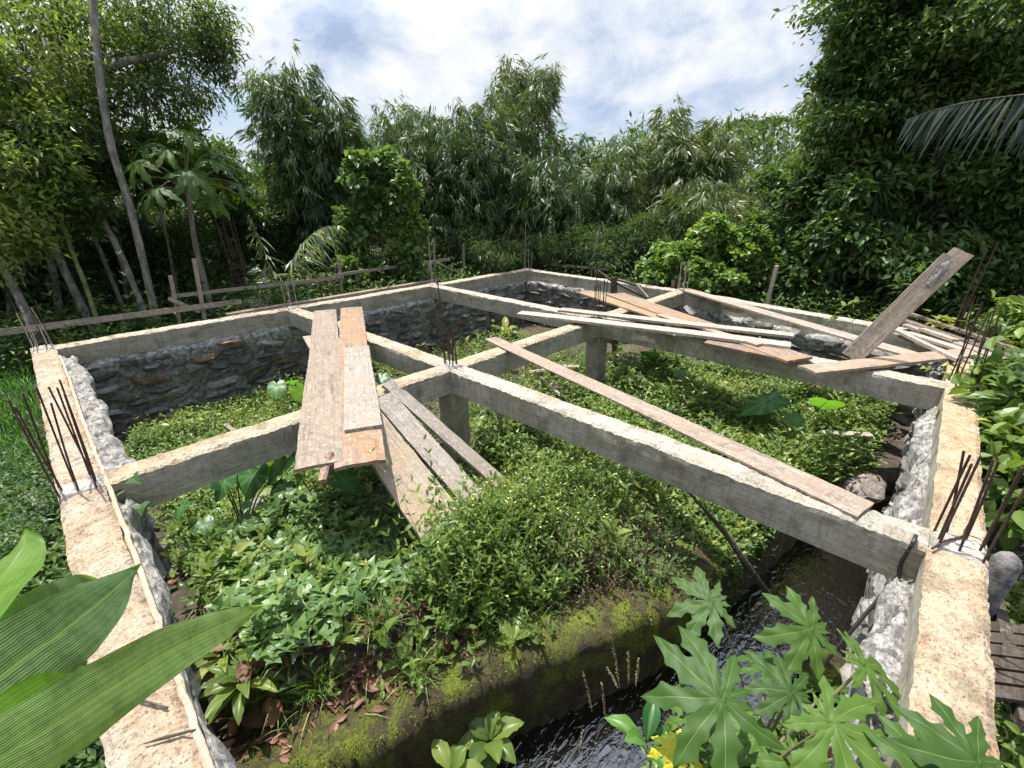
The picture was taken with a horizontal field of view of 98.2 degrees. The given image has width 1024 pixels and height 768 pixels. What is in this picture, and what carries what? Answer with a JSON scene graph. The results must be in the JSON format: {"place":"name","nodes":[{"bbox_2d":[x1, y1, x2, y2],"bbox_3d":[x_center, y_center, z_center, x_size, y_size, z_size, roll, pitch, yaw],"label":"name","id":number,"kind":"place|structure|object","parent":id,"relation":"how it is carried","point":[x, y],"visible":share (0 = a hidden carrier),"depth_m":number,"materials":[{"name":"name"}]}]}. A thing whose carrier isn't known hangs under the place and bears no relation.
{"place":"outdoors","nodes":[
{"label":"outdoors","id":0,"kind":"place"},
{"bbox_2d":[0,0,836,171],"label":"sky","id":1,"kind":"structure","parent":0,"point":[620,57],"materials":[{"name":"white"}]},
{"bbox_2d":[0,172,1023,767],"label":"ground","id":2,"kind":"structure","parent":0,"point":[892,456],"depth_m":2.83,"materials":[{"name":"soil"}]},
{"bbox_2d":[0,154,86,344],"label":"tree","id":3,"kind":"object","parent":2,"relation":"on","point":[19,230],"visible":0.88,"depth_m":5.42,"materials":[{"name":"green plant"}]},
{"bbox_2d":[0,340,87,665],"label":"grass","id":4,"kind":"structure","parent":2,"relation":"on","point":[17,382],"depth_m":4.53,"materials":[{"name":"plant"}]},
{"bbox_2d":[0,31,105,325],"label":"tree","id":5,"kind":"object","parent":2,"relation":"on","point":[18,114],"visible":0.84,"depth_m":5.47,"materials":[{"name":"green plant"}]},
{"bbox_2d":[0,447,106,767],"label":"ground cover","id":6,"kind":"object","parent":2,"relation":"on","point":[87,756],"visible":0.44,"depth_m":3.04,"materials":[{"name":"green plant"}]},
{"bbox_2d":[0,49,126,335],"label":"tree","id":7,"kind":"object","parent":2,"relation":"on","point":[80,303],"visible":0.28,"depth_m":5.98,"materials":[{"name":"green plant"}]},
{"bbox_2d":[0,92,126,320],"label":"papaya tree","id":8,"kind":"object","parent":2,"relation":"on","point":[101,159],"visible":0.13,"depth_m":6.00,"materials":[{"name":"green plant"}]},
{"bbox_2d":[0,164,127,334],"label":"tree","id":9,"kind":"object","parent":2,"relation":"on","point":[86,226],"visible":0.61,"depth_m":6.01,"materials":[{"name":"green plant"}]},
{"bbox_2d":[0,0,127,312],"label":"tree","id":10,"kind":"object","parent":2,"relation":"on","point":[104,262],"visible":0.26,"depth_m":6.18,"materials":[{"name":"green plant"}]},
{"bbox_2d":[0,226,156,317],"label":"bamboo clump","id":11,"kind":"object","parent":2,"relation":"on","point":[76,246],"visible":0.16,"depth_m":6.96,"materials":[{"name":"green plant"}]},
{"bbox_2d":[0,0,164,326],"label":"tree","id":12,"kind":"object","parent":2,"relation":"on","point":[77,67],"visible":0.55,"depth_m":5.90,"materials":[{"name":"green plant"}]},
{"bbox_2d":[0,0,203,188],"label":"tree","id":13,"kind":"object","parent":2,"relation":"on","point":[132,123],"visible":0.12,"depth_m":6.58,"materials":[{"name":"green plant"}]},
{"bbox_2d":[68,91,165,304],"bbox_3d":[-6.553,-2.677,7.404,1.676,3.802,1.693,-2,23,-4],"label":"papaya tree","id":14,"kind":"object","parent":2,"relation":"on","point":[130,139],"visible":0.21,"depth_m":6.88,"materials":[{"name":"green plant"}]},
{"bbox_2d":[0,258,241,335],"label":"batter board","id":15,"kind":"object","parent":2,"relation":"on","point":[184,307],"visible":0.8,"depth_m":6.08,"materials":[{"name":"grey wood"}]},
{"bbox_2d":[32,235,222,304],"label":"bamboo clump","id":16,"kind":"object","parent":2,"relation":"on","point":[120,288],"visible":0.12,"depth_m":8.03,"materials":[{"name":"green plant"}]},
{"bbox_2d":[0,528,265,767],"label":"broad leaf plant","id":17,"kind":"object","parent":2,"relation":"on","point":[57,710],"visible":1,"depth_m":0.61,"materials":[{"name":"green plant"}]},
{"bbox_2d":[103,16,178,291],"bbox_3d":[-5.856,-3.401,7.646,1.138,4.723,0.972,19,30,39],"label":"tree","id":18,"kind":"object","parent":2,"relation":"on","point":[120,54],"visible":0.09,"depth_m":7.29,"materials":[{"name":"green plant"}]},
{"bbox_2d":[34,0,261,324],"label":"tree","id":19,"kind":"object","parent":2,"relation":"on","point":[207,35],"visible":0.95,"depth_m":6.38,"materials":[{"name":"green plant"}]},
{"bbox_2d":[62,355,237,767],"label":"stone wall","id":20,"kind":"structure","parent":2,"relation":"on","point":[109,445],"depth_m":2.75,"materials":[{"name":"stone"}]},
{"bbox_2d":[0,104,300,312],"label":"tree","id":21,"kind":"object","parent":2,"relation":"on","point":[263,213],"visible":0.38,"depth_m":7.93,"materials":[{"name":"green plant"}]},
{"bbox_2d":[117,121,264,318],"bbox_3d":[-4.936,-2.423,7.157,1.835,3.163,1.944,19,30,39],"label":"papaya tree","id":22,"kind":"object","parent":2,"relation":"on","point":[189,181],"visible":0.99,"depth_m":6.52,"materials":[{"name":"green plant"}]},
{"bbox_2d":[99,192,292,295],"bbox_3d":[-6.876,-3.217,10.067,3.702,2.826,3.374,10,25,24],"label":"bamboo clump","id":23,"kind":"object","parent":2,"relation":"on","point":[219,256],"visible":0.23,"depth_m":9.49,"materials":[{"name":"green plant"}]},
{"bbox_2d":[191,634,256,682],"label":"leafy plant","id":24,"kind":"object","parent":2,"relation":"on","point":[202,671],"visible":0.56,"depth_m":2.21,"materials":[{"name":"green plant"}]},
{"bbox_2d":[213,210,254,309],"bbox_3d":[-4.631,-1.953,7.465,0.265,1.810,0.358,19,30,39],"label":"rebar cage","id":25,"kind":"object","parent":2,"relation":"on","point":[237,249],"visible":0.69,"depth_m":7.35,"materials":[{"name":"metal"}]},
{"bbox_2d":[198,639,287,726],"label":"leafy plant","id":26,"kind":"object","parent":2,"relation":"on","point":[223,689],"visible":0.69,"depth_m":2.08,"materials":[{"name":"green plant"}]},
{"bbox_2d":[204,451,296,517],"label":"taro plant","id":27,"kind":"object","parent":2,"relation":"on","point":[251,482],"visible":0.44,"depth_m":3.30,"materials":[{"name":"green plant"}]},
{"bbox_2d":[0,226,531,377],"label":"forest undergrowth","id":28,"kind":"object","parent":2,"relation":"on","point":[66,334],"visible":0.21,"depth_m":7.06,"materials":[{"name":"green plant"}]},
{"bbox_2d":[122,372,449,557],"bbox_3d":[-2.701,0.508,5.027,3.766,0.839,2.580,19,30,39],"label":"ground cover","id":29,"kind":"object","parent":2,"relation":"on","point":[142,433],"visible":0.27,"depth_m":5.16,"materials":[{"name":"green plant"}]},
{"bbox_2d":[240,214,350,302],"bbox_3d":[-3.996,-2.262,8.364,1.988,1.780,1.761,-7,23,-17],"label":"young coconut palm","id":30,"kind":"object","parent":2,"relation":"on","point":[317,235],"visible":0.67,"depth_m":8.03,"materials":[{"name":"green plant"}]},
{"bbox_2d":[224,39,373,283],"bbox_3d":[-4.537,-4.573,10.195,2.854,5.099,2.786,-3,23,-6],"label":"bamboo clump","id":31,"kind":"object","parent":2,"relation":"on","point":[305,160],"visible":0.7,"depth_m":9.30,"materials":[{"name":"green plant"}]},
{"bbox_2d":[80,279,528,438],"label":"stone wall","id":32,"kind":"structure","parent":2,"relation":"on","point":[153,384],"depth_m":6.35,"materials":[{"name":"stone"}]},
{"bbox_2d":[261,645,358,751],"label":"grass tuft","id":33,"kind":"object","parent":2,"relation":"on","point":[314,690],"visible":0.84,"depth_m":2.24,"materials":[{"name":"plant"}]},
{"bbox_2d":[171,239,449,297],"bbox_3d":[-3.222,-1.917,8.358,0.128,1.290,5.270,19,30,39],"label":"batter board","id":34,"kind":"object","parent":2,"relation":"on","point":[340,278],"visible":0.68,"depth_m":8.01,"materials":[{"name":"brown wood"}]},
{"bbox_2d":[225,279,435,316],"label":"plank","id":35,"kind":"object","parent":2,"relation":"on","point":[327,298],"visible":0.85,"depth_m":7.48,"materials":[{"name":"wood"}]},
{"bbox_2d":[283,469,378,501],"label":"taro plant","id":36,"kind":"object","parent":2,"relation":"on","point":[345,481],"visible":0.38,"depth_m":3.38,"materials":[{"name":"green plant"}]},
{"bbox_2d":[196,472,471,690],"bbox_3d":[-1.110,1.098,3.076,1.581,0.716,1.756,19,30,39],"label":"creeping vine","id":37,"kind":"object","parent":2,"relation":"on","point":[279,612],"visible":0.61,"depth_m":2.68,"materials":[{"name":"green plant"}]},
{"bbox_2d":[311,605,366,666],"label":"leafy plant","id":38,"kind":"object","parent":2,"relation":"on","point":[345,639],"visible":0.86,"depth_m":2.32,"materials":[{"name":"green plant"}]},
{"bbox_2d":[176,508,571,753],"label":"grass","id":39,"kind":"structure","parent":2,"relation":"on","point":[435,644],"depth_m":2.57,"materials":[{"name":"plant"}]},
{"bbox_2d":[330,142,431,290],"bbox_3d":[-2.743,-3.207,8.956,1.742,3.163,1.992,19,30,39],"label":"vine covered post","id":40,"kind":"object","parent":2,"relation":"on","point":[357,218],"visible":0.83,"depth_m":8.81,"materials":[{"name":"green plant"}]},
{"bbox_2d":[382,167,429,272],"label":"climbing vine","id":41,"kind":"object","parent":40,"relation":"attached to","point":[408,186],"visible":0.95,"depth_m":8.73,"materials":[{"name":"green plant"}]},
{"bbox_2d":[341,577,423,646],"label":"grass tuft","id":42,"kind":"object","parent":2,"relation":"on","point":[387,614],"visible":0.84,"depth_m":2.40,"materials":[{"name":"plant"}]},
{"bbox_2d":[2,108,833,248],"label":"woods","id":43,"kind":"object","parent":2,"relation":"on","point":[753,127],"visible":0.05,"depth_m":15.14,"materials":[{"name":"green plant"}]},
{"bbox_2d":[378,627,459,704],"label":"grass tuft","id":44,"kind":"object","parent":2,"relation":"on","point":[417,666],"visible":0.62,"depth_m":2.35,"materials":[{"name":"plant"}]},
{"bbox_2d":[359,87,535,272],"bbox_3d":[-1.763,-4.980,11.645,4.888,4.762,4.542,19,30,39],"label":"bamboo clump","id":45,"kind":"object","parent":2,"relation":"on","point":[448,168],"visible":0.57,"depth_m":10.53,"materials":[{"name":"green plant"}]},
{"bbox_2d":[401,434,535,638],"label":"tall weeds","id":46,"kind":"object","parent":2,"relation":"on","point":[452,615],"visible":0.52,"depth_m":2.61,"materials":[{"name":"green plant"}]},
{"bbox_2d":[235,539,720,767],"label":"channel wall","id":47,"kind":"structure","parent":2,"relation":"on","point":[517,682],"depth_m":2.47,"materials":[{"name":"concrete"}]},
{"bbox_2d":[431,739,482,767],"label":"leafy plant","id":48,"kind":"object","parent":47,"relation":"on","point":[446,756],"visible":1,"depth_m":2.19,"materials":[{"name":"green plant"}]},
{"bbox_2d":[458,708,523,767],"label":"leafy plant","id":49,"kind":"object","parent":2,"relation":"on","point":[497,726],"visible":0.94,"depth_m":2.33,"materials":[{"name":"green plant"}]},
{"bbox_2d":[420,218,575,275],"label":"shrub","id":50,"kind":"object","parent":2,"relation":"on","point":[512,256],"visible":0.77,"depth_m":10.49,"materials":[{"name":"green plant"}]},
{"bbox_2d":[128,318,877,682],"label":"wiry weeds","id":51,"kind":"object","parent":2,"relation":"on","point":[476,532],"visible":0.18,"depth_m":3.20,"materials":[{"name":"green plant"}]},
{"bbox_2d":[368,429,646,638],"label":"flowering weeds","id":52,"kind":"object","parent":2,"relation":"on","point":[444,585],"visible":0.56,"depth_m":2.85,"materials":[{"name":"green plant"}]},
{"bbox_2d":[158,319,866,671],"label":"broad leaf weeds","id":53,"kind":"object","parent":2,"relation":"on","point":[506,629],"visible":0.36,"depth_m":2.76,"materials":[{"name":"plant"}]},
{"bbox_2d":[7,222,1023,767],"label":"concrete foundation frame","id":54,"kind":"object","parent":2,"relation":"on","point":[947,642],"visible":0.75,"depth_m":2.84,"materials":[{"name":"concrete"}]},
{"bbox_2d":[59,355,214,767],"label":"timber strip","id":55,"kind":"object","parent":54,"relation":"attached to","point":[197,734],"visible":0.92,"depth_m":1.85,"materials":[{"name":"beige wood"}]},
{"bbox_2d":[294,309,342,472],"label":"plank","id":56,"kind":"object","parent":54,"relation":"on","point":[320,432],"visible":0.95,"depth_m":3.51,"materials":[{"name":"wood"}]},
{"bbox_2d":[334,307,385,471],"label":"plank","id":57,"kind":"object","parent":54,"relation":"on","point":[358,446],"visible":0.59,"depth_m":3.04,"materials":[{"name":"wood"}]},
{"bbox_2d":[344,345,382,432],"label":"plank","id":58,"kind":"object","parent":57,"relation":"on","point":[361,408],"visible":1,"depth_m":3.59,"materials":[{"name":"wood"}]},
{"bbox_2d":[371,411,456,538],"bbox_3d":[-0.811,0.586,3.177,0.361,0.028,1.154,-22,58,-42],"label":"plank","id":59,"kind":"object","parent":54,"relation":"on","point":[403,459],"visible":0.52,"depth_m":3.11,"materials":[{"name":"wood"}]},
{"bbox_2d":[378,392,482,501],"bbox_3d":[-0.676,0.479,3.463,1.133,0.026,0.207,44,40,17],"label":"plank","id":60,"kind":"object","parent":54,"relation":"on","point":[405,423],"visible":0.88,"depth_m":3.45,"materials":[{"name":"wood"}]},
{"bbox_2d":[381,379,501,487],"bbox_3d":[-0.599,0.426,3.889,1.316,0.031,0.183,42,26,-4],"label":"plank","id":61,"kind":"object","parent":54,"relation":"on","point":[448,437],"visible":0.89,"depth_m":3.86,"materials":[{"name":"wood"}]},
{"bbox_2d":[578,291,701,330],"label":"plank","id":62,"kind":"object","parent":54,"relation":"on","point":[621,304],"visible":0.57,"depth_m":6.70,"materials":[{"name":"wood"}]},
{"bbox_2d":[607,293,812,362],"bbox_3d":[2.282,-0.870,5.897,0.356,0.028,3.482,-8,24,-17],"label":"plank","id":63,"kind":"object","parent":62,"relation":"on","point":[785,355],"visible":0.69,"depth_m":5.80,"materials":[{"name":"wood"}]},
{"bbox_2d":[517,311,790,349],"bbox_3d":[1.534,-0.706,5.457,3.271,0.050,0.215,12,25,27],"label":"plank","id":64,"kind":"object","parent":63,"relation":"on","point":[695,333],"visible":1,"depth_m":5.27,"materials":[{"name":"wood"}]},
{"bbox_2d":[558,308,793,338],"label":"plank","id":65,"kind":"object","parent":63,"relation":"on","point":[773,333],"visible":1,"depth_m":5.45,"materials":[{"name":"wood"}]},
{"bbox_2d":[485,337,873,518],"bbox_3d":[0.786,0.060,3.723,0.208,0.020,3.744,-15,26,-31],"label":"plank","id":66,"kind":"object","parent":54,"relation":"on","point":[840,499],"visible":1,"depth_m":2.90,"materials":[{"name":"wood"}]},
{"bbox_2d":[678,288,918,354],"bbox_3d":[3.581,-0.989,6.211,0.233,0.029,3.932,-6,23,-14],"label":"plank","id":67,"kind":"object","parent":54,"relation":"on","point":[889,348],"visible":0.81,"depth_m":5.73,"materials":[{"name":"wood"}]},
{"bbox_2d":[776,534,917,734],"bbox_3d":[1.647,1.369,2.251,0.594,1.331,0.039,-8,24,-18],"label":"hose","id":68,"kind":"object","parent":54,"relation":"hanging from","point":[857,623],"visible":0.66,"depth_m":2.17,"materials":[{"name":"rubber"}]},
{"bbox_2d":[797,348,973,374],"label":"plank","id":69,"kind":"object","parent":54,"relation":"on","point":[868,363],"visible":0.91,"depth_m":4.22,"materials":[{"name":"wood"}]},
{"bbox_2d":[842,253,964,359],"bbox_3d":[3.597,-0.676,4.130,0.182,1.123,0.027,42,33,21],"label":"plank","id":70,"kind":"object","parent":54,"relation":"on","point":[906,303],"visible":0.96,"depth_m":4.12,"materials":[{"name":"wood"}]},
{"bbox_2d":[122,322,911,705],"bbox_3d":[-0.038,0.221,5.334,7.163,1.110,6.939,19,30,39],"label":"ground cover","id":71,"kind":"object","parent":2,"relation":"on","point":[202,574],"visible":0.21,"depth_m":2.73,"materials":[{"name":"green plant"}]},
{"bbox_2d":[158,335,878,763],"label":"leaf litter","id":72,"kind":"object","parent":2,"relation":"on","point":[356,675],"visible":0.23,"depth_m":2.27,"materials":[{"name":"plant"}]},
{"bbox_2d":[481,53,566,231],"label":"bamboo clump","id":73,"kind":"object","parent":2,"relation":"on","point":[537,100],"visible":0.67,"depth_m":11.08,"materials":[{"name":"green plant"}]},
{"bbox_2d":[487,132,662,276],"bbox_3d":[1.323,-4.481,11.600,4.123,3.953,4.058,-4,23,-10],"label":"bamboo clump","id":74,"kind":"object","parent":2,"relation":"on","point":[558,194],"visible":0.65,"depth_m":10.60,"materials":[{"name":"green plant"}]},
{"bbox_2d":[525,280,674,343],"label":"stone wall","id":75,"kind":"structure","parent":2,"relation":"on","point":[552,295],"depth_m":9.77,"materials":[{"name":"stone"}]},
{"bbox_2d":[536,199,676,278],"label":"shrub","id":76,"kind":"object","parent":2,"relation":"on","point":[635,232],"visible":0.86,"depth_m":9.79,"materials":[{"name":"green plant"}]},
{"bbox_2d":[529,473,704,617],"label":"flowering weeds","id":77,"kind":"object","parent":2,"relation":"on","point":[592,575],"visible":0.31,"depth_m":2.97,"materials":[{"name":"plant"}]},
{"bbox_2d":[572,156,665,267],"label":"bamboo clump","id":78,"kind":"object","parent":2,"relation":"on","point":[638,204],"visible":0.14,"depth_m":10.77,"materials":[{"name":"green plant"}]},
{"bbox_2d":[605,702,676,767],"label":"leafy plant","id":79,"kind":"object","parent":2,"relation":"on","point":[624,723],"visible":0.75,"depth_m":2.00,"materials":[{"name":"green plant"}]},
{"bbox_2d":[469,347,896,580],"bbox_3d":[2.193,0.293,5.117,3.410,0.796,4.731,19,30,39],"label":"ground cover","id":80,"kind":"object","parent":2,"relation":"on","point":[824,468],"visible":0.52,"depth_m":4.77,"materials":[{"name":"green plant"}]},
{"bbox_2d":[687,492,771,594],"bbox_3d":[1.599,1.201,3.228,0.753,0.916,0.099,3,23,7],"label":"pole","id":81,"kind":"object","parent":80,"relation":"on","point":[743,560],"visible":0.94,"depth_m":3.18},
{"bbox_2d":[604,500,778,666],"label":"bank weeds","id":82,"kind":"object","parent":2,"relation":"on","point":[729,565],"visible":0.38,"depth_m":3.27,"materials":[{"name":"green plant"}]},
{"bbox_2d":[634,92,758,238],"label":"bamboo clump","id":83,"kind":"object","parent":2,"relation":"on","point":[708,152],"visible":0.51,"depth_m":10.35,"materials":[{"name":"green plant"}]},
{"bbox_2d":[665,565,746,698],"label":"papaya plant","id":84,"kind":"object","parent":2,"relation":"on","point":[711,604],"visible":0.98,"depth_m":2.20,"materials":[{"name":"green plant"}]},
{"bbox_2d":[633,209,787,296],"bbox_3d":[3.703,-2.273,8.291,2.628,1.837,1.889,19,30,39],"label":"vine mound","id":85,"kind":"object","parent":2,"relation":"on","point":[706,239],"visible":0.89,"depth_m":7.98,"materials":[{"name":"green plant"}]},
{"bbox_2d":[649,169,794,262],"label":"bamboo clump","id":86,"kind":"object","parent":2,"relation":"on","point":[735,204],"visible":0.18,"depth_m":9.51,"materials":[{"name":"green plant"}]},
{"bbox_2d":[640,711,807,767],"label":"bank weeds","id":87,"kind":"object","parent":2,"relation":"on","point":[800,736],"visible":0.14,"depth_m":1.86,"materials":[{"name":"green plant"}]},
{"bbox_2d":[640,586,900,767],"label":"papaya plant","id":88,"kind":"object","parent":2,"relation":"on","point":[707,704],"visible":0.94,"depth_m":1.63,"materials":[{"name":"green plant"}]},
{"bbox_2d":[523,225,1023,340],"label":"forest undergrowth","id":89,"kind":"object","parent":2,"relation":"on","point":[865,311],"visible":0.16,"depth_m":7.18,"materials":[{"name":"green plant"}]},
{"bbox_2d":[739,391,845,435],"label":"taro plant","id":90,"kind":"object","parent":2,"relation":"on","point":[758,405],"visible":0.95,"depth_m":4.83,"materials":[{"name":"green plant"}]},
{"bbox_2d":[671,305,927,425],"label":"stone wall","id":91,"kind":"structure","parent":2,"relation":"on","point":[819,345],"depth_m":6.20,"materials":[{"name":"stone"}]},
{"bbox_2d":[715,181,909,309],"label":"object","id":92,"kind":"object","parent":2,"relation":"on","point":[879,215],"visible":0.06,"depth_m":7.05,"materials":[{"name":"green plant"}]},
{"bbox_2d":[836,472,886,502],"bbox_3d":[3.324,0.998,4.255,0.395,0.292,0.465,19,30,39],"label":"rock","id":93,"kind":"object","parent":2,"relation":"on","point":[871,487],"visible":0.6,"depth_m":4.13,"materials":[{"name":"stone"}]},
{"bbox_2d":[736,128,1023,322],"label":"tree","id":94,"kind":"object","parent":2,"relation":"on","point":[901,260],"visible":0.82,"depth_m":6.82,"materials":[{"name":"green plant"}]},
{"bbox_2d":[827,361,943,767],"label":"stone wall","id":95,"kind":"structure","parent":2,"relation":"on","point":[878,633],"depth_m":2.46,"materials":[{"name":"stone"}]},
{"bbox_2d":[771,0,1023,303],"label":"tree","id":96,"kind":"object","parent":2,"relation":"on","point":[887,66],"visible":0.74,"depth_m":6.26,"materials":[{"name":"green plant"}]},
{"bbox_2d":[842,58,1023,324],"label":"tree","id":97,"kind":"object","parent":2,"relation":"on","point":[986,177],"visible":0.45,"depth_m":6.26,"materials":[{"name":"green plant"}]},
{"bbox_2d":[862,692,1003,767],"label":"papaya plant","id":98,"kind":"object","parent":2,"relation":"on","point":[939,745],"visible":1,"depth_m":1.22,"materials":[{"name":"green plant"}]},
{"bbox_2d":[895,94,1023,168],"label":"coconut palm","id":99,"kind":"object","parent":2,"relation":"on","point":[918,127],"visible":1,"depth_m":4.80,"materials":[{"name":"green plant"}]},
{"bbox_2d":[936,336,1023,549],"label":"bush","id":100,"kind":"object","parent":2,"relation":"on","point":[998,399],"visible":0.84,"depth_m":3.17,"materials":[{"name":"green plant"}]},
{"bbox_2d":[960,290,1023,352],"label":"bush","id":101,"kind":"object","parent":2,"relation":"on","point":[1009,330],"visible":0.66,"depth_m":5.03,"materials":[{"name":"green plant"}]},
{"bbox_2d":[965,279,1023,767],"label":"ground cover","id":102,"kind":"object","parent":2,"relation":"on","point":[1010,738],"visible":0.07,"depth_m":2.14,"materials":[{"name":"green plant"}]},
{"bbox_2d":[990,600,1023,731],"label":"slatted rack","id":103,"kind":"object","parent":102,"relation":"on","point":[1007,646],"visible":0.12,"depth_m":2.10,"materials":[{"name":"brown wood"}]},
{"bbox_2d":[987,551,1022,620],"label":"post stump","id":104,"kind":"object","parent":2,"relation":"on","point":[1005,568],"visible":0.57,"depth_m":2.34,"materials":[{"name":"stone"}]},
{"bbox_2d":[497,499,1023,767],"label":"water","id":105,"kind":"structure","parent":0,"point":[833,585],"depth_m":3.09,"materials":[{"name":"black liquid"}]},
{"bbox_2d":[802,648,845,694],"bbox_3d":[2.020,1.830,2.857,0.266,0.255,0.278,-3,23,-7],"label":"rock","id":106,"kind":"object","parent":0,"point":[834,665],"visible":0.26,"depth_m":2.78,"materials":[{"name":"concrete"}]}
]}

